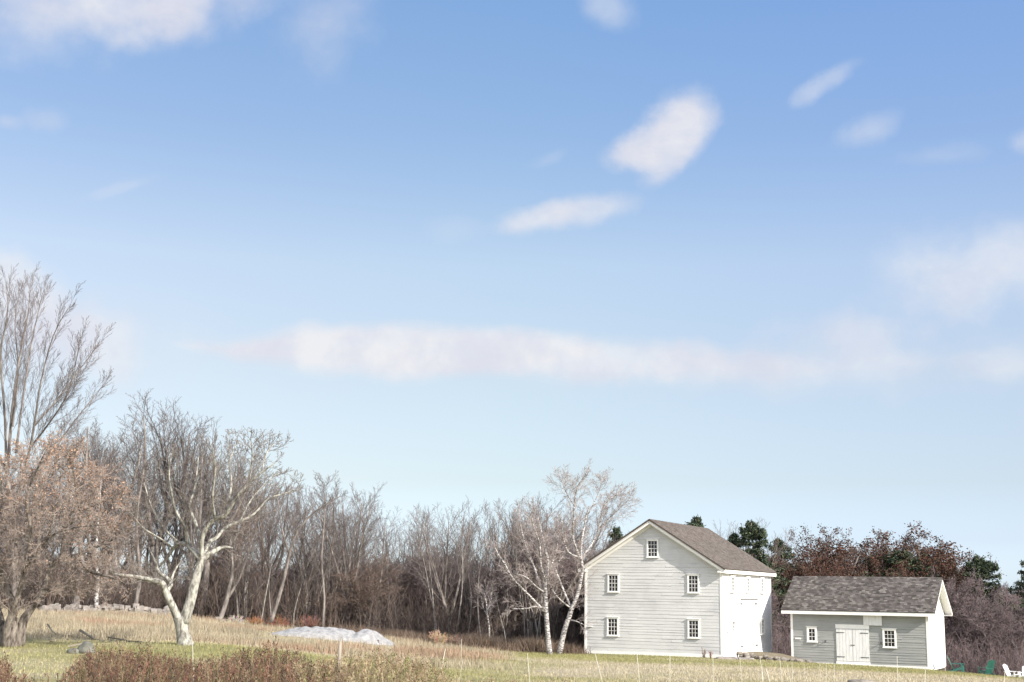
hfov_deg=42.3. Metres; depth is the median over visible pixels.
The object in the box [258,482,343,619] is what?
bare tree
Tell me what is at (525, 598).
sapling
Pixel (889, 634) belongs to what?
window
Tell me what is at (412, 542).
bare tree
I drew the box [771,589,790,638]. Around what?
bushy bare tree
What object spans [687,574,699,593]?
window
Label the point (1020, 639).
bushy bare tree
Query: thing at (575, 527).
bare tree
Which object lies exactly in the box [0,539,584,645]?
undergrowth
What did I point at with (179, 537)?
bare tree
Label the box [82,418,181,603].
bare tree
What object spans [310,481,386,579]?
bare tree
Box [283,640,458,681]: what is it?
dead weeds
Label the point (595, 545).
bare tree
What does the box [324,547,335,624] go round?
sapling
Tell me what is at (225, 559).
bare tree
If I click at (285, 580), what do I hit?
bushy bare tree
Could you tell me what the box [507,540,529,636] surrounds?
sapling
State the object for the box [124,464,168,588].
bare tree
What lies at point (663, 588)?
barn
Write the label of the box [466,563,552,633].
bushy bare tree
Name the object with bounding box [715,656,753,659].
flat rock
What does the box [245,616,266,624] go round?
bush
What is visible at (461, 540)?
bare tree
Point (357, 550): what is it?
bare tree
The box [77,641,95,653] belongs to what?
boulder
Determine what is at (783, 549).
pine tree
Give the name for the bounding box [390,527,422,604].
bare tree
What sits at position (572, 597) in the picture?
bushy bare tree
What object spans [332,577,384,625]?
bushy bare tree
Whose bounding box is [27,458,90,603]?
bare tree
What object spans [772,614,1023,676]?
undergrowth
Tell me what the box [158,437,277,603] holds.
bare tree
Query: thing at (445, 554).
bare tree
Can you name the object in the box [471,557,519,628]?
bushy bare tree
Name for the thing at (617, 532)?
pine tree
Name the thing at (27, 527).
bare tree
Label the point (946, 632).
bushy bare tree
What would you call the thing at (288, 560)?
bare tree
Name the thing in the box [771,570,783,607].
bushy bare tree
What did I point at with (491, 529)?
bare tree
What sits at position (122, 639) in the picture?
fallen branch
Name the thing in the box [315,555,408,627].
bushy bare tree
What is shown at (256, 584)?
sapling
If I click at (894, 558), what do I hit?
pine tree
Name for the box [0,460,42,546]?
bare tree
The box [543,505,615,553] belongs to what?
bare tree
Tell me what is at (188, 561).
bushy bare tree
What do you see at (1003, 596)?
bushy bare tree
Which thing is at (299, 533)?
bare tree
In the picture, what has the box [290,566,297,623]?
sapling
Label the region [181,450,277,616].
bare tree
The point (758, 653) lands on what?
earth ramp
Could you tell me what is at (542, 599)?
sapling
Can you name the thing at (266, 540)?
bare tree
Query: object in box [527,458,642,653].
birch tree
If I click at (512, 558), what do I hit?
bare tree
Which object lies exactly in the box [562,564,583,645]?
bushy bare tree
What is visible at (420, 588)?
bushy bare tree
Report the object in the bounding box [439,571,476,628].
bushy bare tree
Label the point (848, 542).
rust leaved oak
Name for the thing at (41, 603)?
bare tree
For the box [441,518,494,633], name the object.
bare tree
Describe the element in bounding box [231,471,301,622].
bare tree
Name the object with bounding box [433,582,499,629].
bushy bare tree
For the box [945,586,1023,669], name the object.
bushy bare tree
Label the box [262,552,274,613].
sapling
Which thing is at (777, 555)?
bare tree
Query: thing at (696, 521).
pine tree
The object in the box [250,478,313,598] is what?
bare tree
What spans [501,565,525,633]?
bare tree
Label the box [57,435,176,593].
bare tree
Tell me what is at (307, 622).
bush
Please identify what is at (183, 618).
forked fruit tree
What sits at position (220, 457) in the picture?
bare tree
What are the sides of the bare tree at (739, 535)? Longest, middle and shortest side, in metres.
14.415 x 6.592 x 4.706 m
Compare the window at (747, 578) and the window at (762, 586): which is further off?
the window at (762, 586)
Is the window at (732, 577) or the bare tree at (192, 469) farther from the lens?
the bare tree at (192, 469)
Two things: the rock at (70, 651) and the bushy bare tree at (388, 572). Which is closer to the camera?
the rock at (70, 651)
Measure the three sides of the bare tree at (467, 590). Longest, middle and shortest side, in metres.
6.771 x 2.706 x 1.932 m
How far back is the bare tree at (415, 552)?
101.47 m
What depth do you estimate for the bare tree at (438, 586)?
89.52 m
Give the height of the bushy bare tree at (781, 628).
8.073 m
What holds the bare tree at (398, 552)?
on the ground at (189, 653)
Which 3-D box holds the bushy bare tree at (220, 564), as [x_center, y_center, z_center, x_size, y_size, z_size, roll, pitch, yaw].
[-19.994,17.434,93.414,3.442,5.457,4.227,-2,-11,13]
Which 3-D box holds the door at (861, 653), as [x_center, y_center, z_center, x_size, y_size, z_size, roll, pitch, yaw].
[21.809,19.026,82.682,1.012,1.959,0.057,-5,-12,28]
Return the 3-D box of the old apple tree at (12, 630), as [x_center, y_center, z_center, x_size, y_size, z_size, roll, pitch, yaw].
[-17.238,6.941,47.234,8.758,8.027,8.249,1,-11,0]
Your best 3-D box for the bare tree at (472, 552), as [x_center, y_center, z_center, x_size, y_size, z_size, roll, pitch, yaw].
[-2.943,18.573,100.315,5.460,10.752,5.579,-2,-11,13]
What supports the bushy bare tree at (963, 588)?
on the ground at (189, 653)
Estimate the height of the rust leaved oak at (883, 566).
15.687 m
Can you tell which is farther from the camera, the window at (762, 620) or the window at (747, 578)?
the window at (762, 620)
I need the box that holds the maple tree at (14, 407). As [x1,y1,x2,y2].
[0,263,115,610]
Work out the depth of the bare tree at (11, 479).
101.65 m
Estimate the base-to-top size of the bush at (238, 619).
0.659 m
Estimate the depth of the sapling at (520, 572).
88.77 m
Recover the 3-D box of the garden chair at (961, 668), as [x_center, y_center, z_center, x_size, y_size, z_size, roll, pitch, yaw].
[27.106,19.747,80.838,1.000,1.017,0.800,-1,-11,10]
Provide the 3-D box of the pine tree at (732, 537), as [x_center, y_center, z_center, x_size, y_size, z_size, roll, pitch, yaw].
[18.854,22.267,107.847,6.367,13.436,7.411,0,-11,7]
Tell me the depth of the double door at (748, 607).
83.66 m
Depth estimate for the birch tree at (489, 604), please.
86.53 m
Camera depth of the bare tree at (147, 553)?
105.43 m
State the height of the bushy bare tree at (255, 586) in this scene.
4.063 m
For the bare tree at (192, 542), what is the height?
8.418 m
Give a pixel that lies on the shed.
(884, 621)
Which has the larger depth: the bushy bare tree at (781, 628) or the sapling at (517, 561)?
the bushy bare tree at (781, 628)
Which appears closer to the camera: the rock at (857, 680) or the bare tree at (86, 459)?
the rock at (857, 680)
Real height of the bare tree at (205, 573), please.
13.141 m
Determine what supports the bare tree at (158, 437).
on the ground at (189, 653)
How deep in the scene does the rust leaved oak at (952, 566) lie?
110.47 m
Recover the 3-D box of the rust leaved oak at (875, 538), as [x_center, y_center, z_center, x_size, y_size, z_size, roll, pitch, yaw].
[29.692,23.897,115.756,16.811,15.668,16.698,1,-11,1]
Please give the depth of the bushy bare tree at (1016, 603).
110.73 m
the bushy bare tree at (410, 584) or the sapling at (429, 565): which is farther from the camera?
the bushy bare tree at (410, 584)
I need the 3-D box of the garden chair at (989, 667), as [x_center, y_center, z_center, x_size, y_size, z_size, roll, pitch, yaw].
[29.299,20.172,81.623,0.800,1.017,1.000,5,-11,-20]
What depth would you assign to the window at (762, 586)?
86.99 m
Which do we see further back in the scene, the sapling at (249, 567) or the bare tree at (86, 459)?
the sapling at (249, 567)
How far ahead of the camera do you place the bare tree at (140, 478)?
96.52 m
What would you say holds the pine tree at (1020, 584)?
on the ground at (189, 653)
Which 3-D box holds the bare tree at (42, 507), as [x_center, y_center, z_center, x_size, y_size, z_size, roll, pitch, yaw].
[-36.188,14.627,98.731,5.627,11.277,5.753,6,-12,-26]
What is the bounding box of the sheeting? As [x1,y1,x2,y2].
[270,626,394,645]
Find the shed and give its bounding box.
[781,576,952,670]
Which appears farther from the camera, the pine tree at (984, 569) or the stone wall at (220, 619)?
the pine tree at (984, 569)
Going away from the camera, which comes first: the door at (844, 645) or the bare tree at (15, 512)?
the door at (844, 645)
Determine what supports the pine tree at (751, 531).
on the ground at (189, 653)
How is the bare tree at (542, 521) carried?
on the ground at (189, 653)
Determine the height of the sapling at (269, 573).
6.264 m
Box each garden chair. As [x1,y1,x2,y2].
[947,656,963,672]
[978,660,995,674]
[1002,664,1020,676]
[1019,666,1023,677]
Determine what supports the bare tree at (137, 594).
on the ground at (189, 653)
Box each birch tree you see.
[80,469,122,604]
[468,578,498,636]
[483,495,572,654]
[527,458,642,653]
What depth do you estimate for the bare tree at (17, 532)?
94.31 m
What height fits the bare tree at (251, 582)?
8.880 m
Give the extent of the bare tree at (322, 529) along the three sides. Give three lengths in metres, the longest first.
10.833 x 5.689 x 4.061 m
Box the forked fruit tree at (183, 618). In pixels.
[110,426,303,644]
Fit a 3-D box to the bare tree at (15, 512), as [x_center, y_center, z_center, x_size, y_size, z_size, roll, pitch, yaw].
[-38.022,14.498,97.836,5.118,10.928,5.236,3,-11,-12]
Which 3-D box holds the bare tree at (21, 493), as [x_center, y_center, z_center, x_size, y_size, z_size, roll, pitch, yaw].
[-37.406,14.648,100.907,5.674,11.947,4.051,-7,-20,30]
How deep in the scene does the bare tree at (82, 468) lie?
98.16 m
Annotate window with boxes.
[607,573,619,592]
[607,617,619,636]
[646,539,658,557]
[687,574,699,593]
[687,619,699,638]
[730,575,735,592]
[730,619,736,630]
[745,576,750,592]
[760,577,764,593]
[760,618,765,634]
[806,626,817,642]
[881,628,896,647]
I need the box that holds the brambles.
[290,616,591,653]
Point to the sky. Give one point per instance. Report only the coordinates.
(741, 261)
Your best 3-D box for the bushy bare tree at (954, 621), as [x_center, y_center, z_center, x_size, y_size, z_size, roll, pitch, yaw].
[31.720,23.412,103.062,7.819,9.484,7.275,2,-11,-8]
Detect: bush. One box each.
[229,615,246,623]
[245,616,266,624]
[267,615,295,626]
[296,614,320,626]
[429,628,449,643]
[443,634,459,645]
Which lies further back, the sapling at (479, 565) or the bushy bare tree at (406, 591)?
the bushy bare tree at (406, 591)
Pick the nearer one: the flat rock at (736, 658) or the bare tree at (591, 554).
the flat rock at (736, 658)
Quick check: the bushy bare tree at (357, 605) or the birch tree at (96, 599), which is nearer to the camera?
the birch tree at (96, 599)
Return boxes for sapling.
[217,513,249,617]
[241,522,260,617]
[244,549,263,623]
[259,535,280,624]
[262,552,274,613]
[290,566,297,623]
[292,526,325,626]
[296,548,314,615]
[301,548,319,618]
[314,529,345,618]
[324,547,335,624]
[378,549,397,625]
[399,512,437,633]
[412,512,445,634]
[451,515,477,629]
[464,570,482,634]
[465,543,489,636]
[484,566,506,638]
[492,514,544,637]
[495,521,544,636]
[499,531,527,629]
[499,567,514,638]
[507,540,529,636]
[515,559,534,636]
[525,522,545,641]
[525,560,562,639]
[534,535,554,639]
[534,564,550,638]
[551,567,576,626]
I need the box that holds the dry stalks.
[436,666,570,681]
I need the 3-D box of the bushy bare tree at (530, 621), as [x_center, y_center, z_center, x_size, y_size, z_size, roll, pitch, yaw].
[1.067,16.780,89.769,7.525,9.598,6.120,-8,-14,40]
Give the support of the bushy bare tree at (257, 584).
on the ground at (189, 653)
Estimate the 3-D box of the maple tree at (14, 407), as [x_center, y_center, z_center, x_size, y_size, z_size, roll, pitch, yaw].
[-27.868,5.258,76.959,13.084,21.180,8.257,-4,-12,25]
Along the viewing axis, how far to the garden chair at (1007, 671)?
82.79 m
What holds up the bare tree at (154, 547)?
on the ground at (189, 653)
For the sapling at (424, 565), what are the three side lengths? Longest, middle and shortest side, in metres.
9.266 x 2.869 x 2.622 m
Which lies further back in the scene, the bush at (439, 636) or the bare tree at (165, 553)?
the bare tree at (165, 553)
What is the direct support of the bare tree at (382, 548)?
on the ground at (189, 653)
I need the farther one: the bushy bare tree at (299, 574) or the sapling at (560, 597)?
the bushy bare tree at (299, 574)
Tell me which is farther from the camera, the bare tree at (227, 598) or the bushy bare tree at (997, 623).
the bushy bare tree at (997, 623)
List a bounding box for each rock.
[66,648,78,653]
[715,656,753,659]
[847,679,874,681]
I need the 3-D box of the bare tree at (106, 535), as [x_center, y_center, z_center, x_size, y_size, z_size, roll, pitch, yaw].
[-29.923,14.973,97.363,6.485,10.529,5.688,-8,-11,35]
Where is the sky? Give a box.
[0,0,1023,593]
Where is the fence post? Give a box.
[336,641,341,681]
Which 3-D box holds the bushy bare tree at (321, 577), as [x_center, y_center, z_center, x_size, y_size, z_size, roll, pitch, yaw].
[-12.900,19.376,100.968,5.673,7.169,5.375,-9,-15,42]
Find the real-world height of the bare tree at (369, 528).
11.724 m
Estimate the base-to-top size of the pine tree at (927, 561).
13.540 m
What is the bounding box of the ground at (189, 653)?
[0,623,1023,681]
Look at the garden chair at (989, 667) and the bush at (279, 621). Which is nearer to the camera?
the garden chair at (989, 667)
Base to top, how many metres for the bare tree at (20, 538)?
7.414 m
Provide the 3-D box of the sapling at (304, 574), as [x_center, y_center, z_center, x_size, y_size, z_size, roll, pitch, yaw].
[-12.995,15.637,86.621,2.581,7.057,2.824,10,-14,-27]
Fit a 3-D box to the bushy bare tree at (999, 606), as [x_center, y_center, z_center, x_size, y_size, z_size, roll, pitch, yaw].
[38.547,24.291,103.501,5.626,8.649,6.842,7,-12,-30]
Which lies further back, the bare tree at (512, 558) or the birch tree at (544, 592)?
the bare tree at (512, 558)
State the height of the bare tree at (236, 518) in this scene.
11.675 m
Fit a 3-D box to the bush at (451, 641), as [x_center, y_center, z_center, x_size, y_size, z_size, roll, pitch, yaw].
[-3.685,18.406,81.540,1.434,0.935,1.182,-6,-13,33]
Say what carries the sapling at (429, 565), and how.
on the ground at (189, 653)
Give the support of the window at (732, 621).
in the barn
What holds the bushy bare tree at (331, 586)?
on the ground at (189, 653)
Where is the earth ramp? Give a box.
[742,651,814,662]
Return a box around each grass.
[0,605,522,670]
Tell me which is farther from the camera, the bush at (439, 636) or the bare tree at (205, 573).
the bare tree at (205, 573)
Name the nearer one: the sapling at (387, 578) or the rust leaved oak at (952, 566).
the sapling at (387, 578)
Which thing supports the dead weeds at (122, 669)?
on the ground at (189, 653)
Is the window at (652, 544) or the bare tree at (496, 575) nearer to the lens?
the window at (652, 544)
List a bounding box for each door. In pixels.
[740,599,757,650]
[836,629,852,660]
[852,629,869,661]
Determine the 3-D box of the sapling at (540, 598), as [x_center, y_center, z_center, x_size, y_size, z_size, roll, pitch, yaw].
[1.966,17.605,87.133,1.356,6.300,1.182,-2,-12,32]
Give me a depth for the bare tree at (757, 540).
111.91 m
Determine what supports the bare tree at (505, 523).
on the ground at (189, 653)
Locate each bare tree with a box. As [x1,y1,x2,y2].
[0,456,62,554]
[0,457,24,535]
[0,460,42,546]
[0,462,16,542]
[0,470,66,555]
[0,471,55,609]
[0,475,30,555]
[0,495,44,556]
[1,462,50,546]
[1,541,56,584]
[2,509,27,570]
[4,454,84,607]
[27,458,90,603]
[30,441,136,571]
[42,417,147,604]
[42,418,142,602]
[46,437,139,574]
[56,422,102,604]
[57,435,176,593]
[61,435,127,605]
[67,418,125,570]
[72,475,145,588]
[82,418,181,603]
[96,412,177,584]
[97,456,165,598]
[99,442,186,577]
[107,431,210,592]
[107,453,155,569]
[114,392,224,604]
[119,388,203,592]
[124,458,160,603]
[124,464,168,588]
[140,397,224,608]
[154,415,238,610]
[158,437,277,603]
[163,500,206,587]
[167,456,253,617]
[169,438,233,589]
[180,550,216,581]
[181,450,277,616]
[186,435,277,617]
[198,466,285,596]
[200,551,237,615]
[206,494,300,619]
[207,472,284,615]
[209,504,268,615]
[209,552,253,602]
[210,520,240,609]
[212,522,261,618]
[226,458,284,618]
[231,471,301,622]
[238,567,269,607]
[240,572,264,616]
[243,481,303,619]
[248,555,302,592]
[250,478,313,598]
[256,570,298,600]
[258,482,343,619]
[259,484,360,617]
[263,483,347,622]
[270,489,328,619]
[285,556,315,594]
[290,502,387,623]
[294,478,386,627]
[302,516,346,601]
[305,469,341,626]
[306,492,347,601]
[309,558,368,597]
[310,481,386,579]
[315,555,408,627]
[319,557,342,598]
[321,550,400,614]
[323,482,395,571]
[326,501,387,627]
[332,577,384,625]
[345,493,404,565]
[358,546,408,615]
[360,503,420,628]
[360,516,429,617]
[366,528,419,610]
[389,505,459,622]
[389,552,443,608]
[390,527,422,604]
[394,552,474,620]
[397,496,479,635]
[397,530,433,616]
[398,550,463,630]
[402,503,470,634]
[402,558,449,628]
[429,505,491,603]
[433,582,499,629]
[436,516,501,633]
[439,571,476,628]
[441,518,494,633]
[452,512,508,616]
[456,510,531,633]
[457,558,480,632]
[460,504,573,633]
[464,495,564,634]
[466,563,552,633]
[471,499,546,634]
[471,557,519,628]
[476,491,586,636]
[485,518,584,640]
[493,499,533,639]
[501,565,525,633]
[503,496,579,639]
[520,495,623,640]
[531,508,598,636]
[533,549,583,635]
[536,500,606,585]
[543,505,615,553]
[558,538,608,601]
[561,543,608,621]
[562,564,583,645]
[562,569,584,619]
[565,528,627,609]
[713,520,781,586]
[733,517,769,549]
[750,553,781,620]
[764,527,797,610]
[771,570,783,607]
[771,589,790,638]
[772,611,790,652]
[931,564,982,652]
[944,568,1014,667]
[944,596,968,658]
[944,610,971,660]
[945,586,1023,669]
[963,595,1023,672]
[989,618,1023,670]
[998,587,1022,604]
[999,596,1023,619]
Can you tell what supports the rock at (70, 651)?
on the ground at (189, 653)
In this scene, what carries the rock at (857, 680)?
on the ground at (189, 653)
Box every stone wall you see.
[39,603,171,615]
[214,616,249,624]
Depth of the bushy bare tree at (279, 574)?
103.00 m
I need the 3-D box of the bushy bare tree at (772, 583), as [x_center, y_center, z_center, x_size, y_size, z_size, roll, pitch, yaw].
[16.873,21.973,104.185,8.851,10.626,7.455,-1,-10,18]
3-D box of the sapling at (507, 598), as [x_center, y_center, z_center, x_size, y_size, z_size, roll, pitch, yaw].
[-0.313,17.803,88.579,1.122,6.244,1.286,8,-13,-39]
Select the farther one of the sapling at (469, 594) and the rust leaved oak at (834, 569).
the rust leaved oak at (834, 569)
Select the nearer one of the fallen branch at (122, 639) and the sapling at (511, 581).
the fallen branch at (122, 639)
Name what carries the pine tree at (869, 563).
on the ground at (189, 653)
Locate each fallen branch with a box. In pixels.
[79,629,98,639]
[106,636,142,641]
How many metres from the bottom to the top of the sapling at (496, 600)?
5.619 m
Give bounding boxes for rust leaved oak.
[747,527,896,619]
[766,525,959,575]
[769,549,860,620]
[773,544,919,586]
[785,520,973,590]
[819,526,1006,593]
[841,535,973,607]
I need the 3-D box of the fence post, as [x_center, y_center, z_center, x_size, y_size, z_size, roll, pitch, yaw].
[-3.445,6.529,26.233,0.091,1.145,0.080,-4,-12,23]
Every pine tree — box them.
[606,524,622,546]
[685,513,705,527]
[727,531,776,611]
[733,519,790,646]
[767,537,808,651]
[854,555,891,576]
[857,549,950,579]
[913,550,948,584]
[962,554,1021,675]
[966,560,1023,664]
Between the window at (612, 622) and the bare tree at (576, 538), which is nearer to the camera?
the window at (612, 622)
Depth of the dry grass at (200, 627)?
59.90 m
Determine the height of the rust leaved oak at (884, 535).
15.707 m
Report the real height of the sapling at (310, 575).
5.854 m
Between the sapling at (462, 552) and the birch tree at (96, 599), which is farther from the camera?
the sapling at (462, 552)
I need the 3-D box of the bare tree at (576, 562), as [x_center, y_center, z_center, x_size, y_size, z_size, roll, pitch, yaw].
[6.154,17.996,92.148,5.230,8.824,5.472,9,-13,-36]
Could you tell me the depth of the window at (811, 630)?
84.21 m
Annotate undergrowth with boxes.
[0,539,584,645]
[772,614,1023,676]
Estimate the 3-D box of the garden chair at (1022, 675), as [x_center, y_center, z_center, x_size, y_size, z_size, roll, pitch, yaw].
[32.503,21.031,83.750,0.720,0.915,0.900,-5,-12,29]
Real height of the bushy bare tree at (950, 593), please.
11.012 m
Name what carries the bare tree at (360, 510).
on the ground at (189, 653)
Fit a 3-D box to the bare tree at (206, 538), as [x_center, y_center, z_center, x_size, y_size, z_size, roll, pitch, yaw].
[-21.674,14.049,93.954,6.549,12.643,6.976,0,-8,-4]
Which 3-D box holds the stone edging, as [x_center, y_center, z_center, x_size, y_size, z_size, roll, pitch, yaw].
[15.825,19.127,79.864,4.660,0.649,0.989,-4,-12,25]
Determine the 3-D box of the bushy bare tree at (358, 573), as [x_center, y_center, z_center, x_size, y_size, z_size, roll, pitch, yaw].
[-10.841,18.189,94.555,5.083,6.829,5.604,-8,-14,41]
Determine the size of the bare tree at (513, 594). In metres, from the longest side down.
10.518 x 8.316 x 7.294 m
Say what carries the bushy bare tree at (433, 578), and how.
on the ground at (189, 653)
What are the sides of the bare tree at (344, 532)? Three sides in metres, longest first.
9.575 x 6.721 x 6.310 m
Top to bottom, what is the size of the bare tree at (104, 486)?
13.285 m
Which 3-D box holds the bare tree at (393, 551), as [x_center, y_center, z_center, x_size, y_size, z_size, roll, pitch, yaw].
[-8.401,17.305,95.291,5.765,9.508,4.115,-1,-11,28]
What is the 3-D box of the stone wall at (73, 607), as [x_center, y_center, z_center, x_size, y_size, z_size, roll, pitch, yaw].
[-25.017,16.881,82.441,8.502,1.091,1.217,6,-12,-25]
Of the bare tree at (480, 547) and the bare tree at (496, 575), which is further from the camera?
the bare tree at (480, 547)
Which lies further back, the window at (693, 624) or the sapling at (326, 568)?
the sapling at (326, 568)
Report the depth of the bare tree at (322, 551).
86.05 m
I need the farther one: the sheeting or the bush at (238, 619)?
the bush at (238, 619)
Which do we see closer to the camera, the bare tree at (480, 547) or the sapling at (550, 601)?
the sapling at (550, 601)
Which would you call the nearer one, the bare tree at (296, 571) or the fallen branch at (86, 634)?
the fallen branch at (86, 634)
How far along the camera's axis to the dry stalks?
29.08 m
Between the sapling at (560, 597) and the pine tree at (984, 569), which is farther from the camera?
the pine tree at (984, 569)
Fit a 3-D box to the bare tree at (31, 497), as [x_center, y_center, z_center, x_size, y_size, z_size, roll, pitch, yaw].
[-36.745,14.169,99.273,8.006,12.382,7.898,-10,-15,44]
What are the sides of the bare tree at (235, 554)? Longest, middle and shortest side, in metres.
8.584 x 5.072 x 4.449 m
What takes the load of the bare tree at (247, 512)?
on the ground at (189, 653)
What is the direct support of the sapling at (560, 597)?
on the ground at (189, 653)
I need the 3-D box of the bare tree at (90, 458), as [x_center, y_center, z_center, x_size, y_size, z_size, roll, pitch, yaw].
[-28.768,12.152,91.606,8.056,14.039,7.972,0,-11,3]
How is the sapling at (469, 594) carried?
on the ground at (189, 653)
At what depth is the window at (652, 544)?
81.68 m
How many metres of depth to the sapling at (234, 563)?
86.98 m
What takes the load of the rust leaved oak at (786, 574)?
on the ground at (189, 653)
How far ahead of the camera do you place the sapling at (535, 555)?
88.54 m
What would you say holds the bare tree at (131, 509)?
on the ground at (189, 653)
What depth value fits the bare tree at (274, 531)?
98.82 m
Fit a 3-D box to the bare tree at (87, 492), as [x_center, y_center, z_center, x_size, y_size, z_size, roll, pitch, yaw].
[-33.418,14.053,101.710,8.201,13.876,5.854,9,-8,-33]
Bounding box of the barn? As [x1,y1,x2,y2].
[577,519,776,657]
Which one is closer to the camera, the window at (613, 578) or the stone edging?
the stone edging
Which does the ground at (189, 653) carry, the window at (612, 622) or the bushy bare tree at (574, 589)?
the bushy bare tree at (574, 589)
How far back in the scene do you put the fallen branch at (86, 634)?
51.68 m
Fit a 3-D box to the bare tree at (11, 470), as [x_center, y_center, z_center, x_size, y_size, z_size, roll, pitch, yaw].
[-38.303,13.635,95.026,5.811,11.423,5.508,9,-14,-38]
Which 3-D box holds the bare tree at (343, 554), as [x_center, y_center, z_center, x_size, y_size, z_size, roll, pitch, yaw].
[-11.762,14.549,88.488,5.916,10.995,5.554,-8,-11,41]
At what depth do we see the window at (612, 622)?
81.92 m
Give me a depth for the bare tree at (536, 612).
91.04 m
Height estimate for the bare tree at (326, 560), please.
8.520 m
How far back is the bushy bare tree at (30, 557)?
96.00 m
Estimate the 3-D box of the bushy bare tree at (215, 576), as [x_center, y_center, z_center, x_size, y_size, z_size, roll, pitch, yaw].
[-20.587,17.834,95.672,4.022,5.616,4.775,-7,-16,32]
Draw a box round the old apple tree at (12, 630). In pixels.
[0,430,152,647]
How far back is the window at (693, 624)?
79.65 m
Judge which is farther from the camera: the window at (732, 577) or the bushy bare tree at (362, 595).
the bushy bare tree at (362, 595)
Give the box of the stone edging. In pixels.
[736,651,811,662]
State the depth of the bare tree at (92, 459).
97.95 m
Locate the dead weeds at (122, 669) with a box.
[0,636,339,681]
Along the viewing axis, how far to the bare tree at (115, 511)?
114.83 m
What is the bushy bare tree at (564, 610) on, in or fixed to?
on the ground at (189, 653)
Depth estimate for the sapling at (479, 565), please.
85.97 m
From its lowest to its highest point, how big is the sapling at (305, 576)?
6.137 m
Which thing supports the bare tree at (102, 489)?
on the ground at (189, 653)

